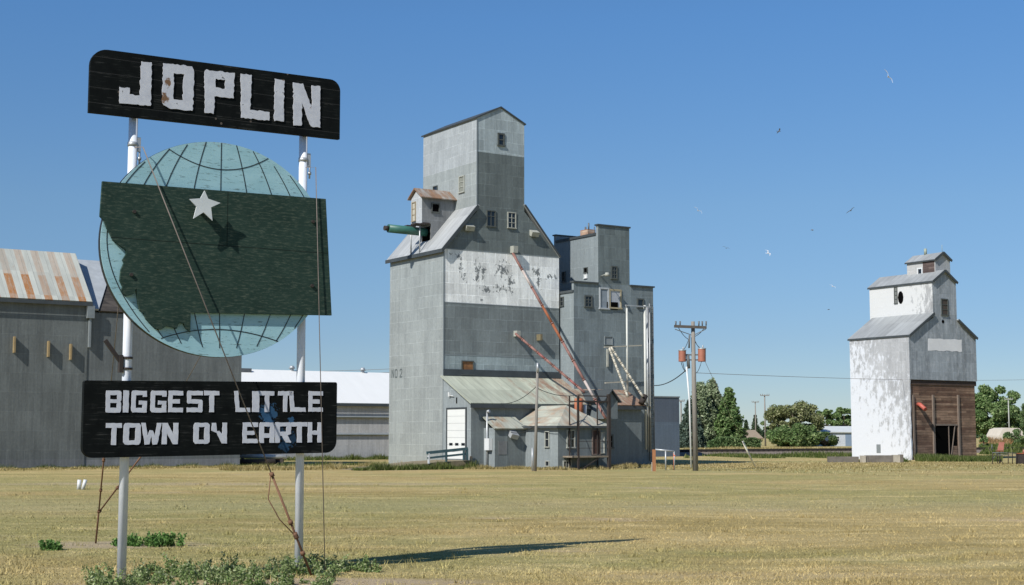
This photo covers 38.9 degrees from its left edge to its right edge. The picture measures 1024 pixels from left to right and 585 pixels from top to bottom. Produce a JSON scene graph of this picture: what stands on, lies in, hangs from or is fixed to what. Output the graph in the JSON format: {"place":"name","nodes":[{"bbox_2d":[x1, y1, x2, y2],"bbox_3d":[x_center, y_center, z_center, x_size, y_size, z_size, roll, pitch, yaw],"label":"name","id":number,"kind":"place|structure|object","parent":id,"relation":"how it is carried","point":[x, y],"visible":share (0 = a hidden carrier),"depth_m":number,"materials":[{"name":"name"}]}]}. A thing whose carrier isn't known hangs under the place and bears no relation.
{"place":"outdoors","nodes":[
{"label":"outdoors","id":0,"kind":"place"},
{"bbox_2d":[0,248,94,468],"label":"warehouse","id":1,"kind":"structure","parent":0,"point":[47,311],"depth_m":87.46,"materials":[{"name":"grey metal"}]},
{"bbox_2d":[0,464,269,470],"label":"dry grass","id":2,"kind":"structure","parent":0,"point":[100,468],"depth_m":86.55,"materials":[{"name":"plant"}]},
{"bbox_2d":[219,460,404,470],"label":"dry grass","id":3,"kind":"structure","parent":0,"point":[339,466],"depth_m":83.59,"materials":[{"name":"plant"}]},
{"bbox_2d":[0,438,1023,584],"bbox_3d":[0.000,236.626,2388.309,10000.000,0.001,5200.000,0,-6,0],"label":"ground","id":4,"kind":"structure","parent":0,"point":[461,480],"depth_m":35.34,"materials":[{"name":"yellow plant"}]},
{"bbox_2d":[38,539,62,550],"bbox_3d":[-8.063,4.417,25.356,0.431,0.232,0.405,1,-6,-15],"label":"weed clump","id":5,"kind":"object","parent":4,"relation":"on","point":[49,545],"visible":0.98,"depth_m":25.24,"materials":[{"name":"green plant"}]},
{"bbox_2d":[77,479,86,489],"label":"pipe stubs","id":6,"kind":"object","parent":4,"relation":"on","point":[79,487],"visible":0.97,"depth_m":53.34,"materials":[{"name":"white paint"}]},
{"bbox_2d":[110,538,129,545],"bbox_3d":[-7.071,4.511,26.261,0.381,0.220,0.238,0,-6,0],"label":"weed clump","id":7,"kind":"object","parent":4,"relation":"on","point":[114,542],"visible":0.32,"depth_m":26.21,"materials":[{"name":"green plant"}]},
{"bbox_2d":[127,531,186,546],"bbox_3d":[-6.502,4.471,26.288,1.259,0.315,0.679,-2,-6,16],"label":"weed clump","id":8,"kind":"object","parent":4,"relation":"on","point":[164,539],"visible":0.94,"depth_m":26.18,"materials":[{"name":"green plant"}]},
{"bbox_2d":[78,259,241,466],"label":"warehouse","id":9,"kind":"structure","parent":4,"relation":"on","point":[153,360],"depth_m":90.95,"materials":[{"name":"grey metal"}]},
{"bbox_2d":[0,461,374,468],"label":"green weeds","id":10,"kind":"object","parent":4,"relation":"on","point":[195,464],"visible":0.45,"depth_m":91.49,"materials":[{"name":"green plant"}]},
{"bbox_2d":[80,50,339,581],"bbox_3d":[-6.112,0.674,23.624,3.820,7.478,7.899,4,-7,-33],"label":"town sign","id":11,"kind":"object","parent":4,"relation":"on","point":[214,249],"visible":0.99,"depth_m":20.71,"materials":[{"name":"metal"}]},
{"bbox_2d":[81,551,381,584],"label":"green weeds","id":12,"kind":"object","parent":4,"relation":"on","point":[207,573],"visible":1,"depth_m":20.01,"materials":[{"name":"green plant"}]},
{"bbox_2d":[240,459,275,464],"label":"scrap pipe","id":13,"kind":"object","parent":4,"relation":"on","point":[256,461],"visible":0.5,"depth_m":95.33,"materials":[{"name":"metal"}]},
{"bbox_2d":[240,454,286,462],"bbox_3d":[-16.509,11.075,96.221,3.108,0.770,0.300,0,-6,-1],"label":"car","id":14,"kind":"object","parent":4,"relation":"on","point":[270,456],"visible":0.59,"depth_m":96.11,"materials":[{"name":"metal"}]},
{"bbox_2d":[240,452,388,460],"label":"green weeds","id":15,"kind":"object","parent":4,"relation":"on","point":[359,457],"visible":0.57,"depth_m":117.08,"materials":[{"name":"green plant"}]},
{"bbox_2d":[241,366,388,458],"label":"storage building","id":16,"kind":"structure","parent":4,"relation":"on","point":[362,413],"depth_m":120.64,"materials":[{"name":"grey metal"}]},
{"bbox_2d":[342,460,470,469],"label":"earth ramp","id":17,"kind":"structure","parent":4,"relation":"on","point":[460,462],"depth_m":85.98,"materials":[{"name":"brown soil"}]},
{"bbox_2d":[426,447,467,463],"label":"ramp railing","id":18,"kind":"object","parent":17,"relation":"on","point":[445,451],"visible":0.98,"depth_m":85.43,"materials":[{"name":"grey metal"}]},
{"bbox_2d":[351,459,479,470],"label":"green weeds","id":19,"kind":"object","parent":4,"relation":"on","point":[437,466],"visible":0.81,"depth_m":83.69,"materials":[{"name":"green plant"}]},
{"bbox_2d":[383,106,646,465],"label":"grain elevator","id":20,"kind":"object","parent":4,"relation":"on","point":[473,261],"visible":0.95,"depth_m":92.92,"materials":[{"name":"grey metal"}]},
{"bbox_2d":[458,175,464,193],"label":"window","id":21,"kind":"structure","parent":20,"relation":"in","point":[461,179],"depth_m":93.99,"materials":[{"name":"paint"}]},
{"bbox_2d":[461,360,474,375],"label":"window","id":22,"kind":"structure","parent":20,"relation":"in","point":[468,365],"depth_m":90.92,"materials":[{"name":"brown wood"}]},
{"bbox_2d":[486,210,496,226],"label":"window","id":23,"kind":"structure","parent":20,"relation":"in","point":[490,214],"depth_m":92.78,"materials":[{"name":"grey glass"}]},
{"bbox_2d":[497,133,505,146],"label":"window","id":24,"kind":"structure","parent":20,"relation":"in","point":[500,136],"depth_m":93.71,"materials":[{"name":"grey glass"}]},
{"bbox_2d":[507,212,516,228],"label":"window","id":25,"kind":"structure","parent":20,"relation":"in","point":[511,216],"depth_m":93.62,"materials":[{"name":"paint"}]},
{"bbox_2d":[531,363,538,470],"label":"wooden pole","id":26,"kind":"object","parent":4,"relation":"on","point":[534,468],"visible":0.87,"depth_m":81.16,"materials":[{"name":"brown wood"}]},
{"bbox_2d":[538,388,588,395],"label":"overhead wire","id":27,"kind":"object","parent":26,"relation":"attached to","point":[562,395],"visible":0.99,"depth_m":84.15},
{"bbox_2d":[482,398,612,467],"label":"office building","id":28,"kind":"structure","parent":4,"relation":"on","point":[504,446],"depth_m":86.27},
{"bbox_2d":[544,431,549,447],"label":"window","id":29,"kind":"structure","parent":28,"relation":"in","point":[546,433],"depth_m":85.45,"materials":[{"name":"paint"}]},
{"bbox_2d":[545,461,549,466],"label":"window","id":30,"kind":"structure","parent":28,"relation":"in","point":[547,463],"depth_m":85.29,"materials":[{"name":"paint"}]},
{"bbox_2d":[563,460,571,467],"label":"window","id":31,"kind":"structure","parent":28,"relation":"in","point":[565,462],"depth_m":84.68,"materials":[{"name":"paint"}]},
{"bbox_2d":[566,430,575,447],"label":"window","id":32,"kind":"structure","parent":28,"relation":"in","point":[572,432],"depth_m":85.04,"materials":[{"name":"paint"}]},
{"bbox_2d":[592,430,600,454],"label":"door","id":33,"kind":"structure","parent":28,"relation":"in","point":[594,432],"depth_m":85.98,"materials":[{"name":"brown wood"}]},
{"bbox_2d":[600,432,604,452],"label":"screen door","id":34,"kind":"structure","parent":28,"relation":"in","point":[602,434],"depth_m":86.25,"materials":[{"name":"paint"}]},
{"bbox_2d":[463,461,664,469],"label":"dry grass","id":35,"kind":"structure","parent":4,"relation":"on","point":[594,467],"depth_m":85.29,"materials":[{"name":"plant"}]},
{"bbox_2d":[563,394,610,469],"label":"loading frame","id":36,"kind":"object","parent":4,"relation":"on","point":[608,402],"visible":0.94,"depth_m":84.96,"materials":[{"name":"metal"}]},
{"bbox_2d":[552,223,654,464],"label":"grain elevator","id":37,"kind":"object","parent":4,"relation":"on","point":[606,322],"visible":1,"depth_m":95.72,"materials":[{"name":"grey metal"}]},
{"bbox_2d":[559,297,563,306],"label":"window","id":38,"kind":"structure","parent":37,"relation":"in","point":[561,298],"depth_m":95.07,"materials":[{"name":"black glass"}]},
{"bbox_2d":[562,271,565,281],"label":"window","id":39,"kind":"structure","parent":37,"relation":"in","point":[563,273],"depth_m":98.48,"materials":[{"name":"black glass"}]},
{"bbox_2d":[584,295,592,307],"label":"window","id":40,"kind":"structure","parent":37,"relation":"in","point":[588,299],"depth_m":94.59,"materials":[{"name":"grey glass"}]},
{"bbox_2d":[599,287,609,309],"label":"door","id":41,"kind":"structure","parent":37,"relation":"in","point":[603,292],"depth_m":95.31,"materials":[{"name":"white wood"}]},
{"bbox_2d":[610,266,618,279],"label":"window","id":42,"kind":"structure","parent":37,"relation":"in","point":[614,269],"depth_m":95.96,"materials":[{"name":"grey glass"}]},
{"bbox_2d":[637,298,643,307],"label":"window","id":43,"kind":"structure","parent":37,"relation":"in","point":[640,302],"depth_m":96.92,"materials":[{"name":"grey glass"}]},
{"bbox_2d":[651,449,655,470],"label":"marker post","id":44,"kind":"object","parent":4,"relation":"on","point":[653,465],"visible":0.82,"depth_m":80.39,"materials":[{"name":"orange wood"}]},
{"bbox_2d":[655,449,674,469],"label":"pipe rail","id":45,"kind":"object","parent":4,"relation":"on","point":[673,451],"visible":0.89,"depth_m":83.45,"materials":[{"name":"metal"}]},
{"bbox_2d":[654,396,679,456],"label":"metal shed","id":46,"kind":"structure","parent":4,"relation":"on","point":[666,415],"depth_m":135.31,"materials":[{"name":"blue"}]},
{"bbox_2d":[679,399,684,423],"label":"power pole","id":47,"kind":"object","parent":4,"relation":"on","point":[680,401],"visible":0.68,"depth_m":249.12,"materials":[{"name":"grey wood"}]},
{"bbox_2d":[674,321,706,470],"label":"utility pole","id":48,"kind":"object","parent":4,"relation":"on","point":[685,357],"visible":0.98,"depth_m":81.76,"materials":[{"name":"brown wood"}]},
{"bbox_2d":[654,370,685,385],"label":"overhead wire","id":49,"kind":"object","parent":48,"relation":"attached to","point":[671,380],"visible":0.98,"depth_m":88.66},
{"bbox_2d":[695,341,754,467],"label":"guy wire","id":50,"kind":"object","parent":48,"relation":"attached to","point":[737,430],"visible":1,"depth_m":87.53,"materials":[{"name":"grey metal"}]},
{"bbox_2d":[706,373,901,379],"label":"overhead wire","id":51,"kind":"object","parent":48,"relation":"attached to","point":[811,377],"visible":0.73,"depth_m":95.86,"materials":[{"name":"grey metal"}]},
{"bbox_2d":[679,398,706,447],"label":"spruce tree","id":52,"kind":"object","parent":4,"relation":"on","point":[684,433],"visible":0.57,"depth_m":223.12,"materials":[{"name":"green plant"}]},
{"bbox_2d":[690,381,717,445],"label":"poplar tree","id":53,"kind":"object","parent":4,"relation":"on","point":[708,411],"visible":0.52,"depth_m":230.32,"materials":[{"name":"green plant"}]},
{"bbox_2d":[706,377,722,425],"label":"poplar tree","id":54,"kind":"object","parent":4,"relation":"on","point":[713,393],"visible":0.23,"depth_m":234.40,"materials":[{"name":"green plant"}]},
{"bbox_2d":[712,387,748,438],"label":"spruce tree","id":55,"kind":"object","parent":4,"relation":"on","point":[725,425],"visible":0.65,"depth_m":228.20,"materials":[{"name":"green plant"}]},
{"bbox_2d":[707,436,761,447],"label":"hedge","id":56,"kind":"object","parent":4,"relation":"on","point":[721,441],"visible":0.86,"depth_m":219.94,"materials":[{"name":"green plant"}]},
{"bbox_2d":[743,419,748,429],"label":"conifer tree","id":57,"kind":"object","parent":4,"relation":"on","point":[746,424],"visible":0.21,"depth_m":428.00,"materials":[{"name":"green plant"}]},
{"bbox_2d":[753,401,758,429],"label":"power pole","id":58,"kind":"object","parent":4,"relation":"on","point":[755,414],"visible":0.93,"depth_m":328.75,"materials":[{"name":"grey wood"}]},
{"bbox_2d":[751,415,762,441],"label":"conifer tree","id":59,"kind":"object","parent":4,"relation":"on","point":[758,430],"visible":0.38,"depth_m":417.76,"materials":[{"name":"green plant"}]},
{"bbox_2d":[760,394,768,445],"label":"power pole","id":60,"kind":"object","parent":4,"relation":"on","point":[764,395],"visible":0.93,"depth_m":260.87,"materials":[{"name":"brown wood"}]},
{"bbox_2d":[683,446,851,448],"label":"dry weeds","id":61,"kind":"object","parent":4,"relation":"on","point":[737,447],"visible":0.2,"depth_m":199.47,"materials":[{"name":"plant"}]},
{"bbox_2d":[684,450,851,457],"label":"green weeds","id":62,"kind":"object","parent":4,"relation":"on","point":[815,454],"visible":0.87,"depth_m":131.14,"materials":[{"name":"green plant"}]},
{"bbox_2d":[760,416,794,442],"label":"leafy tree","id":63,"kind":"object","parent":4,"relation":"on","point":[768,429],"visible":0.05,"depth_m":266.62,"materials":[{"name":"green plant"}]},
{"bbox_2d":[763,400,824,443],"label":"willow tree","id":64,"kind":"object","parent":4,"relation":"on","point":[779,414],"visible":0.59,"depth_m":255.17,"materials":[{"name":"green plant"}]},
{"bbox_2d":[765,422,822,446],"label":"bush","id":65,"kind":"object","parent":4,"relation":"on","point":[800,435],"visible":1,"depth_m":246.79,"materials":[{"name":"green plant"}]},
{"bbox_2d":[815,431,837,446],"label":"bush","id":66,"kind":"object","parent":4,"relation":"on","point":[832,440],"visible":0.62,"depth_m":249.43,"materials":[{"name":"green plant"}]},
{"bbox_2d":[817,408,840,425],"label":"leafy tree","id":67,"kind":"object","parent":4,"relation":"on","point":[829,417],"visible":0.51,"depth_m":327.69,"materials":[{"name":"green plant"}]},
{"bbox_2d":[680,450,982,455],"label":"railway ballast","id":68,"kind":"structure","parent":4,"relation":"on","point":[705,453],"depth_m":146.31,"materials":[{"name":"gravel"}]},
{"bbox_2d":[680,447,1023,451],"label":"railway track","id":69,"kind":"structure","parent":68,"relation":"on","point":[770,450],"depth_m":148.42,"materials":[{"name":"metal"}]},
{"bbox_2d":[834,407,850,425],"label":"leafy tree","id":70,"kind":"object","parent":4,"relation":"on","point":[846,418],"visible":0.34,"depth_m":332.98,"materials":[{"name":"green plant"}]},
{"bbox_2d":[827,457,858,461],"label":"concrete slab","id":71,"kind":"structure","parent":4,"relation":"on","point":[842,459],"depth_m":106.71,"materials":[{"name":"grey concrete"}]},
{"bbox_2d":[749,428,979,437],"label":"distant trees","id":72,"kind":"object","parent":4,"relation":"on","point":[762,434],"visible":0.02,"depth_m":892.57,"materials":[{"name":"green plant"}]},
{"bbox_2d":[860,454,903,462],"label":"concrete foundation","id":73,"kind":"object","parent":4,"relation":"on","point":[882,458],"visible":0.89,"depth_m":106.11,"materials":[{"name":"grey concrete"}]},
{"bbox_2d":[847,249,977,459],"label":"grain elevator","id":74,"kind":"object","parent":4,"relation":"on","point":[916,335],"visible":0.98,"depth_m":119.71,"materials":[{"name":"silver metal"}]},
{"bbox_2d":[936,426,956,455],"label":"doorway","id":75,"kind":"structure","parent":74,"relation":"in","point":[942,441],"depth_m":118.75,"materials":[{"name":"black"}]},
{"bbox_2d":[914,452,1003,461],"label":"green weeds","id":76,"kind":"object","parent":4,"relation":"on","point":[927,457],"visible":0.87,"depth_m":109.88,"materials":[{"name":"green plant"}]},
{"bbox_2d":[979,433,988,446],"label":"bush","id":77,"kind":"object","parent":4,"relation":"on","point":[983,438],"visible":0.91,"depth_m":198.75,"materials":[{"name":"green plant"}]},
{"bbox_2d":[978,435,1012,444],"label":"dry weeds","id":78,"kind":"object","parent":4,"relation":"on","point":[996,440],"visible":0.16,"depth_m":260.79,"materials":[{"name":"beige plant"}]},
{"bbox_2d":[975,384,1022,434],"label":"cottonwood tree","id":79,"kind":"object","parent":4,"relation":"on","point":[986,399],"visible":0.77,"depth_m":306.30,"materials":[{"name":"green plant"}]},
{"bbox_2d":[997,442,1003,463],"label":"sign","id":80,"kind":"object","parent":4,"relation":"on","point":[1000,445],"visible":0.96,"depth_m":101.14,"materials":[{"name":"metal"}]},
{"bbox_2d":[978,442,1023,454],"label":"green weeds","id":81,"kind":"object","parent":4,"relation":"on","point":[1010,450],"visible":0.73,"depth_m":161.87,"materials":[{"name":"green plant"}]},
{"bbox_2d":[991,444,1016,463],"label":"steel rack","id":82,"kind":"object","parent":4,"relation":"on","point":[1008,456],"visible":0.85,"depth_m":100.36,"materials":[{"name":"metal"}]},
{"bbox_2d":[986,428,1023,440],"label":"quonset shelter","id":83,"kind":"object","parent":4,"relation":"on","point":[996,432],"visible":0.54,"depth_m":290.96,"materials":[{"name":"fabric"}]},
{"bbox_2d":[1004,398,1012,427],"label":"power pole","id":84,"kind":"object","parent":4,"relation":"on","point":[1008,399],"visible":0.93,"depth_m":298.93,"materials":[{"name":"paint"}]},
{"bbox_2d":[1002,428,1023,444],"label":"bush","id":85,"kind":"object","parent":4,"relation":"on","point":[1016,436],"visible":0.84,"depth_m":283.71,"materials":[{"name":"green plant"}]},
{"bbox_2d":[1010,403,1023,431],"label":"leafy tree","id":86,"kind":"object","parent":4,"relation":"on","point":[1019,418],"visible":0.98,"depth_m":300.19,"materials":[{"name":"green plant"}]},
{"bbox_2d":[1017,450,1023,463],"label":"rusty bin","id":87,"kind":"object","parent":4,"relation":"on","point":[1020,458],"visible":1,"depth_m":100.07,"materials":[{"name":"metal"}]},
{"bbox_2d":[0,0,1023,429],"label":"sky","id":88,"kind":"structure","parent":0,"point":[639,115],"materials":[{"name":"blue"}]},
{"bbox_2d":[745,430,763,439],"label":"house","id":89,"kind":"structure","parent":0,"point":[754,433],"depth_m":270.17,"materials":[{"name":"beige"}]},
{"bbox_2d":[628,459,1023,476],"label":"dry grass","id":90,"kind":"structure","parent":0,"point":[896,465],"depth_m":91.71,"materials":[{"name":"plant"}]},
{"bbox_2d":[817,426,851,445],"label":"house","id":91,"kind":"structure","parent":0,"point":[843,434],"depth_m":260.70,"materials":[{"name":"white"}]},
{"bbox_2d":[845,434,851,445],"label":"door","id":92,"kind":"structure","parent":91,"relation":"in","point":[848,439],"depth_m":260.59,"materials":[{"name":"white metal"}]}
]}

